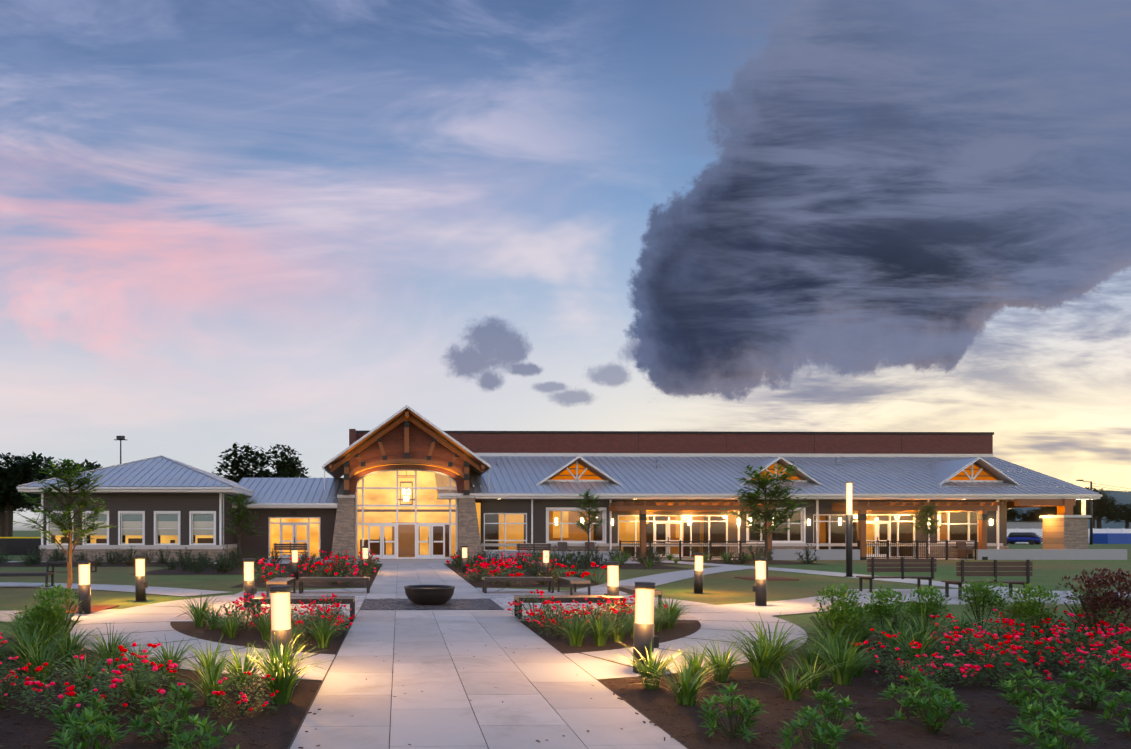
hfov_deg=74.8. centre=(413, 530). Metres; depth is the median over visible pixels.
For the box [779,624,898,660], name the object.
liriope
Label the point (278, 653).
liriope
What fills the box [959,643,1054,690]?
rose
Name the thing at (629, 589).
bench
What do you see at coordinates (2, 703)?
rose
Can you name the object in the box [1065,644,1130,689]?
rose
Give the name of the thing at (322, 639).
liriope
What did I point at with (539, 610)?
rose
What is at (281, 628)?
bollard
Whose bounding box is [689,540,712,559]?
shrub
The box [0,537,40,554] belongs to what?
ballfield fence
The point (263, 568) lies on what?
rose
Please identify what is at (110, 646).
liriope
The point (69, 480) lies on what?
young tree
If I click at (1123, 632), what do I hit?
rose
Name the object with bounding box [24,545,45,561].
shrub
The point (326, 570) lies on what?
rose
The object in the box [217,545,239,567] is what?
shrub
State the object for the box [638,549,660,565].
shrub
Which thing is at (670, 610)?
liriope
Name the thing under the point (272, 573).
rose
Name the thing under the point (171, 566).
shrub
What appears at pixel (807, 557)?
shrub
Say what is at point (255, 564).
shrub
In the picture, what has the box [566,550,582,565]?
shrub
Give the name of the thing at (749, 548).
shrub
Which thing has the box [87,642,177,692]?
rose
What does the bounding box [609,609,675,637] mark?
liriope
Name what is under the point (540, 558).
rose
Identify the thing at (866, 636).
liriope
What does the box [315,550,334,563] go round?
rose
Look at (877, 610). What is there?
tall shrub
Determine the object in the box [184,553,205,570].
shrub
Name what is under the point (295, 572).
bollard
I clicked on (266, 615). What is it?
rose
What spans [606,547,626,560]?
shrub
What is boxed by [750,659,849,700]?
liriope
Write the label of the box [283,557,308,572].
rose
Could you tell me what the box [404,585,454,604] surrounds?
fountain bowl
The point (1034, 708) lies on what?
shrub
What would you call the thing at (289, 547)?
bench back
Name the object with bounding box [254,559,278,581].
rose
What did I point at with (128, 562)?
shrub
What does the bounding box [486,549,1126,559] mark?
patio walls
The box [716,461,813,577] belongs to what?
young tree
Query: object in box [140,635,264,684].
liriope
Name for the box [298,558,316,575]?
rose
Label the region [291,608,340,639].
rose
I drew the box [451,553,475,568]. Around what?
rose
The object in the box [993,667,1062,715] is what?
shrub
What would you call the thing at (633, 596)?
rose
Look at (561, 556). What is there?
shrub
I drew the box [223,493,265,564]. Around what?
young tree
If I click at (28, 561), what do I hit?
shrub
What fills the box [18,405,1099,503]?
metal roof
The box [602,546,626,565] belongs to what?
shrub
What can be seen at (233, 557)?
shrub
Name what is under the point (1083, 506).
light column lens
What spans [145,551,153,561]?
shrub
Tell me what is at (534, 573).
rose
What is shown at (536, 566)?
rose
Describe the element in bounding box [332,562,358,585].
rose
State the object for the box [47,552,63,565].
shrub
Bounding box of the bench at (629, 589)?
[619,586,661,608]
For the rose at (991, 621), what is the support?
on the mulch beds at (891, 733)
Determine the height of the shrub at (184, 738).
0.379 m
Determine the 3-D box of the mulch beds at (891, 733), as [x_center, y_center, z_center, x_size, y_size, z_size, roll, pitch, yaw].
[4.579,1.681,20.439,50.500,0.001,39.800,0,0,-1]
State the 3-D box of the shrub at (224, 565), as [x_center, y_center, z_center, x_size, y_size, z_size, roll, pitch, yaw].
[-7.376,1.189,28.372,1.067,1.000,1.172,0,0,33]
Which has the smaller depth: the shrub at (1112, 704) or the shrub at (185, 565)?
the shrub at (1112, 704)
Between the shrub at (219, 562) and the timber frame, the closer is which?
the shrub at (219, 562)
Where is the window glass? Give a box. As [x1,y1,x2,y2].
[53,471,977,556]
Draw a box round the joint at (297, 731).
[288,563,688,748]
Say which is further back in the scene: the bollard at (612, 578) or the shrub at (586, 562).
the shrub at (586, 562)
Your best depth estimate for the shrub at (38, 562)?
34.93 m
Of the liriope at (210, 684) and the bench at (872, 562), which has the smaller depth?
the liriope at (210, 684)
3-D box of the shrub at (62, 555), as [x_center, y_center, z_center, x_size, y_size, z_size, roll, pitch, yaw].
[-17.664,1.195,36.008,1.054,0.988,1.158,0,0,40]
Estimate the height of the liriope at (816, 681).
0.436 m
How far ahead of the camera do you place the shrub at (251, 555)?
32.85 m
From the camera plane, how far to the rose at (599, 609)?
12.45 m
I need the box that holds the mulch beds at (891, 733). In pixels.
[0,560,1130,748]
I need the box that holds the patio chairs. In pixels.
[557,542,977,558]
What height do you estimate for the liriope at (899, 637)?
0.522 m
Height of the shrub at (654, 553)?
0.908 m
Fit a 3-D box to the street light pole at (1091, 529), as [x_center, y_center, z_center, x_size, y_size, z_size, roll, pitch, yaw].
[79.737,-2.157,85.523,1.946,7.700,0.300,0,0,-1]
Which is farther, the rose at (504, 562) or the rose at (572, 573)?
the rose at (504, 562)
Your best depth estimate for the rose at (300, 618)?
11.73 m
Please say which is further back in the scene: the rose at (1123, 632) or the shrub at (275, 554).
the shrub at (275, 554)
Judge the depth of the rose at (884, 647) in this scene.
8.56 m
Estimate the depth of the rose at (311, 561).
28.72 m
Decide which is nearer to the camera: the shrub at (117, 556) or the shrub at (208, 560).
the shrub at (208, 560)
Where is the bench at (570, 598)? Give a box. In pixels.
[514,595,624,618]
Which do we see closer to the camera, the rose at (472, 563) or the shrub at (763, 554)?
the rose at (472, 563)
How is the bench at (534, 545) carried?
on the concrete paths
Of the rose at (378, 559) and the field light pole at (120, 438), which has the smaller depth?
the rose at (378, 559)
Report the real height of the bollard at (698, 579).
1.080 m
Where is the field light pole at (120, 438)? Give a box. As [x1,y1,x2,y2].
[114,436,126,463]
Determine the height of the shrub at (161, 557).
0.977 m
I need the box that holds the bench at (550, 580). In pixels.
[482,577,553,592]
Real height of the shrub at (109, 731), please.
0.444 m
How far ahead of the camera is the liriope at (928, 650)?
8.74 m
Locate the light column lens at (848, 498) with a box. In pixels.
[846,483,851,514]
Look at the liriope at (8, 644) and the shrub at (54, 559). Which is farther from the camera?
the shrub at (54, 559)
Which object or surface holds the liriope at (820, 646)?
on the mulch beds at (891, 733)
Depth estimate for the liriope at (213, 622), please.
12.15 m
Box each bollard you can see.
[75,561,90,613]
[134,556,147,601]
[243,558,256,607]
[269,585,296,683]
[291,548,298,579]
[362,546,367,573]
[462,546,467,572]
[541,548,549,576]
[604,561,618,614]
[633,582,658,676]
[692,553,703,593]
[753,558,766,605]
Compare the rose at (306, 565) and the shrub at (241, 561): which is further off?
the shrub at (241, 561)
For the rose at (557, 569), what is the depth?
25.21 m
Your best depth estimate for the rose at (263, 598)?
12.70 m
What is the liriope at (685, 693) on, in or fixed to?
on the mulch beds at (891, 733)
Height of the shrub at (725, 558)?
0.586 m
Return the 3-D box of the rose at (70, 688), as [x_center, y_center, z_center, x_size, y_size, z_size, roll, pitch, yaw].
[-3.111,1.398,6.560,0.950,0.575,0.970,0,0,-27]
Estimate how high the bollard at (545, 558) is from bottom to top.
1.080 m
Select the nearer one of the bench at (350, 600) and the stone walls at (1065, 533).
the bench at (350, 600)
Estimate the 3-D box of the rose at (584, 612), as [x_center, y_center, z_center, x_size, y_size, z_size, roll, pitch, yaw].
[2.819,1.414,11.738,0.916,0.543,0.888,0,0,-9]
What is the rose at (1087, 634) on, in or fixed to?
on the mulch beds at (891, 733)
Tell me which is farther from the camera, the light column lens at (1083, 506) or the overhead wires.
the overhead wires
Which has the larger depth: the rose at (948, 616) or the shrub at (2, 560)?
the shrub at (2, 560)
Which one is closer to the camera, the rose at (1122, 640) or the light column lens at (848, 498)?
the rose at (1122, 640)
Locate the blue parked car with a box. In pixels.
[1007,532,1042,544]
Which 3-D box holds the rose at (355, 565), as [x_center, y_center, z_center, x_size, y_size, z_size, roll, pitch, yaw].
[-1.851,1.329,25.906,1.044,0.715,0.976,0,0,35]
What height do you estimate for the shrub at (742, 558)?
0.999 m
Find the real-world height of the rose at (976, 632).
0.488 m
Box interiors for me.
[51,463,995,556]
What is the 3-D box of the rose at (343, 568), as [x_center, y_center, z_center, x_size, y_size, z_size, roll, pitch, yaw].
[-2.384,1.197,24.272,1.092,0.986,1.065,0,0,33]
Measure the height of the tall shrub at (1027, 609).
0.946 m
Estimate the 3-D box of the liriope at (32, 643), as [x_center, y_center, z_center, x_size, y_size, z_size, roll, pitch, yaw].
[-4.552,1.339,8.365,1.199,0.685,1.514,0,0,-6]
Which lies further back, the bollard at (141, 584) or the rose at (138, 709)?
the bollard at (141, 584)
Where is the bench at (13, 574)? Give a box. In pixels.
[0,572,53,586]
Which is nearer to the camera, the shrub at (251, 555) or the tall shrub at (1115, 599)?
the tall shrub at (1115, 599)
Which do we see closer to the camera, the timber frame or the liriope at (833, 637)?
the liriope at (833, 637)
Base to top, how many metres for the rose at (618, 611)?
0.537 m
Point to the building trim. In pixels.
(709, 544)
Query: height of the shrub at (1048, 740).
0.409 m
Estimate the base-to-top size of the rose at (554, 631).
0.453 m
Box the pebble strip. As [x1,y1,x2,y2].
[359,598,503,609]
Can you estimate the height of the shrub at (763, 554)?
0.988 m
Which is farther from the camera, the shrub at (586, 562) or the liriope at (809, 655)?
the shrub at (586, 562)
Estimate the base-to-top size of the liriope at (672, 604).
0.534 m
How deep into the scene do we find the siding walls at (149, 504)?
42.25 m
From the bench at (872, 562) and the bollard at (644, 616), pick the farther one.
the bench at (872, 562)
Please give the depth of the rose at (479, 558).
33.76 m
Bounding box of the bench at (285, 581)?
[266,577,295,595]
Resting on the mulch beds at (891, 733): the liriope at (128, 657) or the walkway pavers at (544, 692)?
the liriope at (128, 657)
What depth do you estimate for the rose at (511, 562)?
24.12 m
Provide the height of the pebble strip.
0.055 m
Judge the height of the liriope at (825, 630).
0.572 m
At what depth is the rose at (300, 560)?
29.81 m
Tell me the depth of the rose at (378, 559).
31.40 m
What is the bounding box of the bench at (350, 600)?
[252,596,354,621]
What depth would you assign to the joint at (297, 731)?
7.62 m
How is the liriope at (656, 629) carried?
on the mulch beds at (891, 733)
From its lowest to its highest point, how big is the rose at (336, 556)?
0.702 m
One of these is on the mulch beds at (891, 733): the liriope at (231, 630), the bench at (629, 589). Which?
the liriope at (231, 630)
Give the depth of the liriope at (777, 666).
8.49 m
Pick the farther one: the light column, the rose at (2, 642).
the light column
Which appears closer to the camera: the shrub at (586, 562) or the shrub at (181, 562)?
the shrub at (586, 562)
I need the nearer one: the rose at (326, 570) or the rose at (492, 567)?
the rose at (326, 570)
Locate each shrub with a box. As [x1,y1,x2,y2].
[0,547,14,563]
[11,583,83,650]
[17,549,36,565]
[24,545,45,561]
[27,551,40,564]
[44,546,66,560]
[45,691,119,742]
[46,708,127,748]
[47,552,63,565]
[56,550,72,560]
[73,552,86,560]
[76,551,89,560]
[91,553,103,565]
[100,551,112,562]
[103,549,120,564]
[107,549,127,561]
[117,546,136,564]
[123,681,211,743]
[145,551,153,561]
[154,547,172,563]
[160,554,178,569]
[164,713,240,748]
[169,547,191,564]
[178,555,192,570]
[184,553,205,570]
[187,559,207,572]
[196,554,211,567]
[204,552,215,566]
[208,547,232,570]
[208,549,236,572]
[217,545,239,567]
[223,547,240,566]
[234,550,245,568]
[241,547,258,561]
[241,550,265,571]
[259,553,275,566]
[266,548,285,564]
[549,546,566,568]
[553,545,575,565]
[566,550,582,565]
[575,551,598,568]
[576,547,589,561]
[583,543,609,565]
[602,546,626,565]
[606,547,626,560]
[620,550,631,560]
[632,545,651,563]
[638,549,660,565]
[644,561,654,567]
[646,546,663,559]
[653,549,664,561]
[662,552,676,559]
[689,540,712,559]
[694,682,768,742]
[702,552,712,561]
[719,551,731,561]
[720,552,736,563]
[732,545,751,563]
[744,545,764,560]
[752,548,771,560]
[771,708,849,748]
[794,686,877,739]
[795,544,819,563]
[810,582,875,643]
[855,586,910,644]
[876,667,953,713]
[887,677,976,733]
[893,585,951,627]
[957,577,1014,631]
[993,583,1066,646]
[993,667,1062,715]
[1005,689,1085,737]
[1009,709,1100,748]
[1048,661,1130,710]
[1051,568,1130,650]
[1064,587,1126,638]
[1090,681,1130,731]
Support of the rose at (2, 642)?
on the mulch beds at (891, 733)
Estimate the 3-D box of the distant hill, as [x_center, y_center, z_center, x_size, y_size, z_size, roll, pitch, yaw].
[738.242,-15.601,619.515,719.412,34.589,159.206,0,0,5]
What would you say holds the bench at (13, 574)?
on the concrete paths
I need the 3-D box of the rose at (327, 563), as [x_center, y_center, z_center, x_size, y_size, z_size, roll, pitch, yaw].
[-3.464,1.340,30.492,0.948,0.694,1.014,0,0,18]
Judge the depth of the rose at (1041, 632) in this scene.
8.93 m
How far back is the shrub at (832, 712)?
5.82 m
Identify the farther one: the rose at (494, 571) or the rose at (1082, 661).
the rose at (494, 571)
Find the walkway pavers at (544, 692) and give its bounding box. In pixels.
[290,563,686,748]
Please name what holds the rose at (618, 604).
on the mulch beds at (891, 733)
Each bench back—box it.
[274,543,307,558]
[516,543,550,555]
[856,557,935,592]
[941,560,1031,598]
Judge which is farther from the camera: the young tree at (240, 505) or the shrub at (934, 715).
the young tree at (240, 505)
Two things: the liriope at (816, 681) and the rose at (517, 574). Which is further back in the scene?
the rose at (517, 574)
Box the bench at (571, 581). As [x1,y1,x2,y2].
[557,577,590,594]
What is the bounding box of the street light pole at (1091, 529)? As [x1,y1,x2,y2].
[1076,480,1092,544]
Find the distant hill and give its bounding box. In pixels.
[1009,490,1130,528]
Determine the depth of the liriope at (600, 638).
10.43 m
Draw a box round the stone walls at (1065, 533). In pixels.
[40,498,1087,561]
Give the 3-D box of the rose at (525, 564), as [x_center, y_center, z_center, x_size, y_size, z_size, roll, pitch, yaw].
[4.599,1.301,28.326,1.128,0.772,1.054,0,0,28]
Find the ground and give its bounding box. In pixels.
[0,531,1130,680]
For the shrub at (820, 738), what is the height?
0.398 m
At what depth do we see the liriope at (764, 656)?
8.20 m
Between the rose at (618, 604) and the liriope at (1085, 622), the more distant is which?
the rose at (618, 604)
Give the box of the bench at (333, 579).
[299,577,369,592]
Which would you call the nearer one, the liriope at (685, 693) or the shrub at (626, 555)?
the liriope at (685, 693)
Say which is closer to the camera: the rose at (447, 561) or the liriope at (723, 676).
the liriope at (723, 676)
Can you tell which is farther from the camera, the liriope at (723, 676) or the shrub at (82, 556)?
the shrub at (82, 556)
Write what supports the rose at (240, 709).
on the mulch beds at (891, 733)
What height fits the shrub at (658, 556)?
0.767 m
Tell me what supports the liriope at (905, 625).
on the mulch beds at (891, 733)
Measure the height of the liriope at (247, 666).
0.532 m
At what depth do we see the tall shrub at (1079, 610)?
10.91 m
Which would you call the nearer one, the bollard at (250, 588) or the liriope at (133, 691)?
the liriope at (133, 691)
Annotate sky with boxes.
[0,0,1130,530]
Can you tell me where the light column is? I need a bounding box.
[844,482,853,576]
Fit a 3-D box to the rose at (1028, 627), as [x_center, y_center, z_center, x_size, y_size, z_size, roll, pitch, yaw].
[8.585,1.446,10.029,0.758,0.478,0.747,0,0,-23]
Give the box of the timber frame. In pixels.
[291,409,1075,559]
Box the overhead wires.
[1093,483,1129,493]
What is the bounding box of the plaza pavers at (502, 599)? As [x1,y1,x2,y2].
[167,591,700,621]
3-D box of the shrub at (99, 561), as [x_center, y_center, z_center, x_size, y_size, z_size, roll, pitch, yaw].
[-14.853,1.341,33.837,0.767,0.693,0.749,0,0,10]
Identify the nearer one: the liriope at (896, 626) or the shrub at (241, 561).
the liriope at (896, 626)
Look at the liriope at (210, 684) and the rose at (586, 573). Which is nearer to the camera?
the liriope at (210, 684)
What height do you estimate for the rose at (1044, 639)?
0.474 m
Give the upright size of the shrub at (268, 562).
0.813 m
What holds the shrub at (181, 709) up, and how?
on the mulch beds at (891, 733)
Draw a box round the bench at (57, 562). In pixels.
[46,561,96,571]
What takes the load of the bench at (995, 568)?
on the concrete paths
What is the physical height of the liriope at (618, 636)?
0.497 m
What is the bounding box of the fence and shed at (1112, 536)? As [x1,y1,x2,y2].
[1007,521,1130,543]
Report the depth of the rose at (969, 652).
8.87 m
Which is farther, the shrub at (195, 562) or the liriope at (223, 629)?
the shrub at (195, 562)
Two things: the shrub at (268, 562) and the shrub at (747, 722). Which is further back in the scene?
the shrub at (268, 562)
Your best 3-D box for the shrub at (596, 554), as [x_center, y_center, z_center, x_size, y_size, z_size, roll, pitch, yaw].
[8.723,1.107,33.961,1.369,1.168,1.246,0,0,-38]
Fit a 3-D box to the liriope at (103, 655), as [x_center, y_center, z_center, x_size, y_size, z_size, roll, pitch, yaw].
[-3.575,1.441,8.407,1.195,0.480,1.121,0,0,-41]
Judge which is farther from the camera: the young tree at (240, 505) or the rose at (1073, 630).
the young tree at (240, 505)
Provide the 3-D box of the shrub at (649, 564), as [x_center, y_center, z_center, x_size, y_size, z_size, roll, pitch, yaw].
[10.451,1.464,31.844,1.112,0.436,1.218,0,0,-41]
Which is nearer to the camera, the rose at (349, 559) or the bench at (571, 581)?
the bench at (571, 581)
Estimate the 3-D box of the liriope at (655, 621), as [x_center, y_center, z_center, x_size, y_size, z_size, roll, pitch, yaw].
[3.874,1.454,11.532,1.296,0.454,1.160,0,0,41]
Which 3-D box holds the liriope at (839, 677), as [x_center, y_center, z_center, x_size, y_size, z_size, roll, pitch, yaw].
[4.748,1.380,7.940,1.409,0.603,1.501,0,0,18]
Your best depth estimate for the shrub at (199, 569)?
28.37 m
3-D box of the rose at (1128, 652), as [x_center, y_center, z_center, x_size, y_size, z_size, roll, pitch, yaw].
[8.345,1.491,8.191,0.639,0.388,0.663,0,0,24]
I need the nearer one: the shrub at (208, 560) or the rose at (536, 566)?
the rose at (536, 566)
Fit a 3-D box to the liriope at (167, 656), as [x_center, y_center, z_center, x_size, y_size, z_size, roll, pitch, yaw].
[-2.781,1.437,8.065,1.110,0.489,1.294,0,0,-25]
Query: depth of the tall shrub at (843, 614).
9.95 m
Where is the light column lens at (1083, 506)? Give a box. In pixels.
[1081,499,1085,514]
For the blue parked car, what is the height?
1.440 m
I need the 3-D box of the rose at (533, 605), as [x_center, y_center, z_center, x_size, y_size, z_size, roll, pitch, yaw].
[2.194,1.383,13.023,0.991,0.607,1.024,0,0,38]
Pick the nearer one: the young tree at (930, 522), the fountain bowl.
the fountain bowl
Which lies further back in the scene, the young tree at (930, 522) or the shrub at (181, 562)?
the young tree at (930, 522)
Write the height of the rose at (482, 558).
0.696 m
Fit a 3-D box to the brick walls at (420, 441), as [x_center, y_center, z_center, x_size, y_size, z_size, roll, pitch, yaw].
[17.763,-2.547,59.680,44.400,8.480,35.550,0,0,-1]
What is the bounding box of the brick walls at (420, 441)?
[349,414,992,501]
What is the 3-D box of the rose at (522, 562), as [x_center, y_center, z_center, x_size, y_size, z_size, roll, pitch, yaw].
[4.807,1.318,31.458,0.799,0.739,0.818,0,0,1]
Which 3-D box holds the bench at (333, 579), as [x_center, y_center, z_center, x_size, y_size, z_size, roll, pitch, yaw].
[-2.098,1.476,19.208,1.850,0.434,0.524,0,0,-1]
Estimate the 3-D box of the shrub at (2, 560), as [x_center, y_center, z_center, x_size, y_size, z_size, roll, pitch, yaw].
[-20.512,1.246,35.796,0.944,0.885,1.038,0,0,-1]
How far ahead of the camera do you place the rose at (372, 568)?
26.84 m
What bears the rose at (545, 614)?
on the mulch beds at (891, 733)
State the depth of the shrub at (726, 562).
35.80 m
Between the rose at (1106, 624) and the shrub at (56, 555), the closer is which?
the rose at (1106, 624)
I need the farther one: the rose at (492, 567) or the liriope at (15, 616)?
the rose at (492, 567)
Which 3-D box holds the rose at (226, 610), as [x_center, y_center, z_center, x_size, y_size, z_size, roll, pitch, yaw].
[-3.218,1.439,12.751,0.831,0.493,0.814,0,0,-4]
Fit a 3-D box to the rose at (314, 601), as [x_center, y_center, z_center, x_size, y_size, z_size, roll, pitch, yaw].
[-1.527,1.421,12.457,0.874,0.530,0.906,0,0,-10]
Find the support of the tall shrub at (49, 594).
on the mulch beds at (891, 733)
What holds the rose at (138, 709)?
on the mulch beds at (891, 733)
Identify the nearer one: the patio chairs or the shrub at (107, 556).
the shrub at (107, 556)
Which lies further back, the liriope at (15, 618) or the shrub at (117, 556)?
the shrub at (117, 556)
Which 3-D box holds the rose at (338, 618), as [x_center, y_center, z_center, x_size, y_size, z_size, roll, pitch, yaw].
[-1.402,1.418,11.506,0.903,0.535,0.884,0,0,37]
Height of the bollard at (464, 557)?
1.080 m
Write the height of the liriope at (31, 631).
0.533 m
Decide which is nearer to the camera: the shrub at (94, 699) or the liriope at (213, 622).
the shrub at (94, 699)
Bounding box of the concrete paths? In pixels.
[0,559,1130,679]
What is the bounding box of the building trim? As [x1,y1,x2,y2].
[17,407,1101,559]
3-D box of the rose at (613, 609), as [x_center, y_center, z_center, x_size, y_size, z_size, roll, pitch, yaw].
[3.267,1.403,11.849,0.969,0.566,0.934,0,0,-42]
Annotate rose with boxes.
[0,636,15,673]
[0,656,28,691]
[0,663,44,709]
[13,654,127,718]
[82,649,184,719]
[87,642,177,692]
[202,671,278,719]
[209,599,254,623]
[217,596,269,630]
[228,592,270,622]
[253,607,291,629]
[254,558,276,578]
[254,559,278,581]
[261,564,293,583]
[266,560,284,575]
[266,600,306,620]
[269,609,317,631]
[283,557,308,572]
[289,553,308,570]
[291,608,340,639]
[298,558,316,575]
[300,551,320,571]
[300,597,347,624]
[301,603,354,633]
[303,605,342,628]
[304,593,351,620]
[310,561,332,576]
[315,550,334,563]
[318,558,345,582]
[322,554,338,567]
[330,553,357,576]
[330,555,348,568]
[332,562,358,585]
[335,550,356,565]
[347,558,375,576]
[349,549,362,564]
[357,552,380,574]
[358,552,375,569]
[361,550,383,567]
[446,555,461,567]
[449,546,468,565]
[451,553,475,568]
[463,561,490,579]
[465,561,492,581]
[469,555,483,569]
[472,556,495,572]
[474,548,486,563]
[477,548,496,563]
[481,562,508,583]
[484,561,504,573]
[491,548,513,568]
[491,562,524,585]
[492,554,510,570]
[496,558,524,576]
[507,589,556,623]
[514,552,534,564]
[515,549,531,561]
[515,554,530,568]
[515,554,541,571]
[526,551,566,584]
[526,600,575,629]
[527,555,541,574]
[529,553,556,568]
[530,596,583,627]
[535,608,578,637]
[549,559,569,577]
[552,563,576,582]
[556,600,591,620]
[561,600,614,632]
[565,558,587,577]
[573,596,622,624]
[580,562,606,584]
[585,598,632,628]
[595,598,634,628]
[596,596,634,622]
[619,593,666,614]
[851,628,924,672]
[871,646,953,688]
[901,646,984,685]
[920,613,982,646]
[928,628,1001,665]
[930,620,995,656]
[940,626,1039,679]
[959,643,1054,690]
[964,618,1038,656]
[976,609,1051,644]
[993,629,1073,671]
[1000,618,1065,649]
[1002,628,1078,665]
[1028,608,1109,647]
[1039,614,1105,644]
[1047,624,1120,661]
[1055,629,1126,665]
[1058,642,1130,680]
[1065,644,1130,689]
[1083,611,1130,644]
[1097,623,1130,659]
[1107,628,1130,652]
[1111,631,1130,664]
[1112,646,1130,679]
[1117,651,1130,673]
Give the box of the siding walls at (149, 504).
[43,493,1006,558]
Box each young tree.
[12,458,118,608]
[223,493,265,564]
[574,488,605,557]
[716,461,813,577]
[910,501,944,558]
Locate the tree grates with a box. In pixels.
[14,577,798,613]
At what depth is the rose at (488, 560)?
34.62 m
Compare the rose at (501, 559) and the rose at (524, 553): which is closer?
the rose at (501, 559)
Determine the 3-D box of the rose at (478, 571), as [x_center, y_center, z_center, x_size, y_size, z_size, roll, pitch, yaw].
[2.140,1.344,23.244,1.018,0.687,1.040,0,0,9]
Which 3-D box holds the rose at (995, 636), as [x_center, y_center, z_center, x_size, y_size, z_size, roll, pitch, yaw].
[6.532,1.401,8.239,0.906,0.572,0.894,0,0,-19]
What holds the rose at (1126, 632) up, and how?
on the mulch beds at (891, 733)
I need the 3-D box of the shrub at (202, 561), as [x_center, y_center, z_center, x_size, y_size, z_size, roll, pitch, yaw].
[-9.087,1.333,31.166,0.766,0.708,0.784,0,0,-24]
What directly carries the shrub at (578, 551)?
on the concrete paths
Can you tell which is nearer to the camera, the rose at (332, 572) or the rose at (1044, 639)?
the rose at (1044, 639)
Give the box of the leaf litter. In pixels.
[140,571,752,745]
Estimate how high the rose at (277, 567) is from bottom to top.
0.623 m
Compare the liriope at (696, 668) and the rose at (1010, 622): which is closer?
the liriope at (696, 668)
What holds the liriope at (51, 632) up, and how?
on the mulch beds at (891, 733)
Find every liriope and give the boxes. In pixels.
[0,608,67,643]
[0,611,104,658]
[0,619,75,674]
[0,620,41,661]
[0,631,103,682]
[3,607,30,627]
[5,618,80,639]
[11,628,107,665]
[19,649,141,691]
[33,625,128,658]
[62,624,157,660]
[66,632,165,673]
[92,668,188,703]
[96,640,173,675]
[116,634,211,680]
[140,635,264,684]
[155,650,269,706]
[159,595,229,626]
[176,604,239,629]
[178,644,301,689]
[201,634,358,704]
[203,611,253,638]
[206,612,249,634]
[225,632,334,690]
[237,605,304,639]
[270,620,320,643]
[291,610,356,647]
[526,611,626,646]
[568,609,629,645]
[581,608,634,641]
[591,638,716,689]
[604,609,682,628]
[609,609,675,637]
[619,650,756,705]
[653,638,773,681]
[654,594,703,612]
[654,598,712,626]
[654,604,683,631]
[654,606,688,628]
[662,643,745,683]
[701,621,825,677]
[706,613,848,673]
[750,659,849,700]
[761,645,867,689]
[776,631,857,664]
[777,628,904,684]
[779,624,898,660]
[780,640,837,668]
[791,611,887,638]
[791,617,899,654]
[802,614,900,647]
[812,640,901,676]
[844,615,947,657]
[857,620,981,668]
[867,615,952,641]
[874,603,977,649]
[880,616,916,635]
[885,612,923,634]
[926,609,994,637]
[1060,616,1115,636]
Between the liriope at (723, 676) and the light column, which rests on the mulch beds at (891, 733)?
the liriope at (723, 676)
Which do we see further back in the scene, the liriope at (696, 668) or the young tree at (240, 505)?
the young tree at (240, 505)
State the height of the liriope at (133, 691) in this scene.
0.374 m

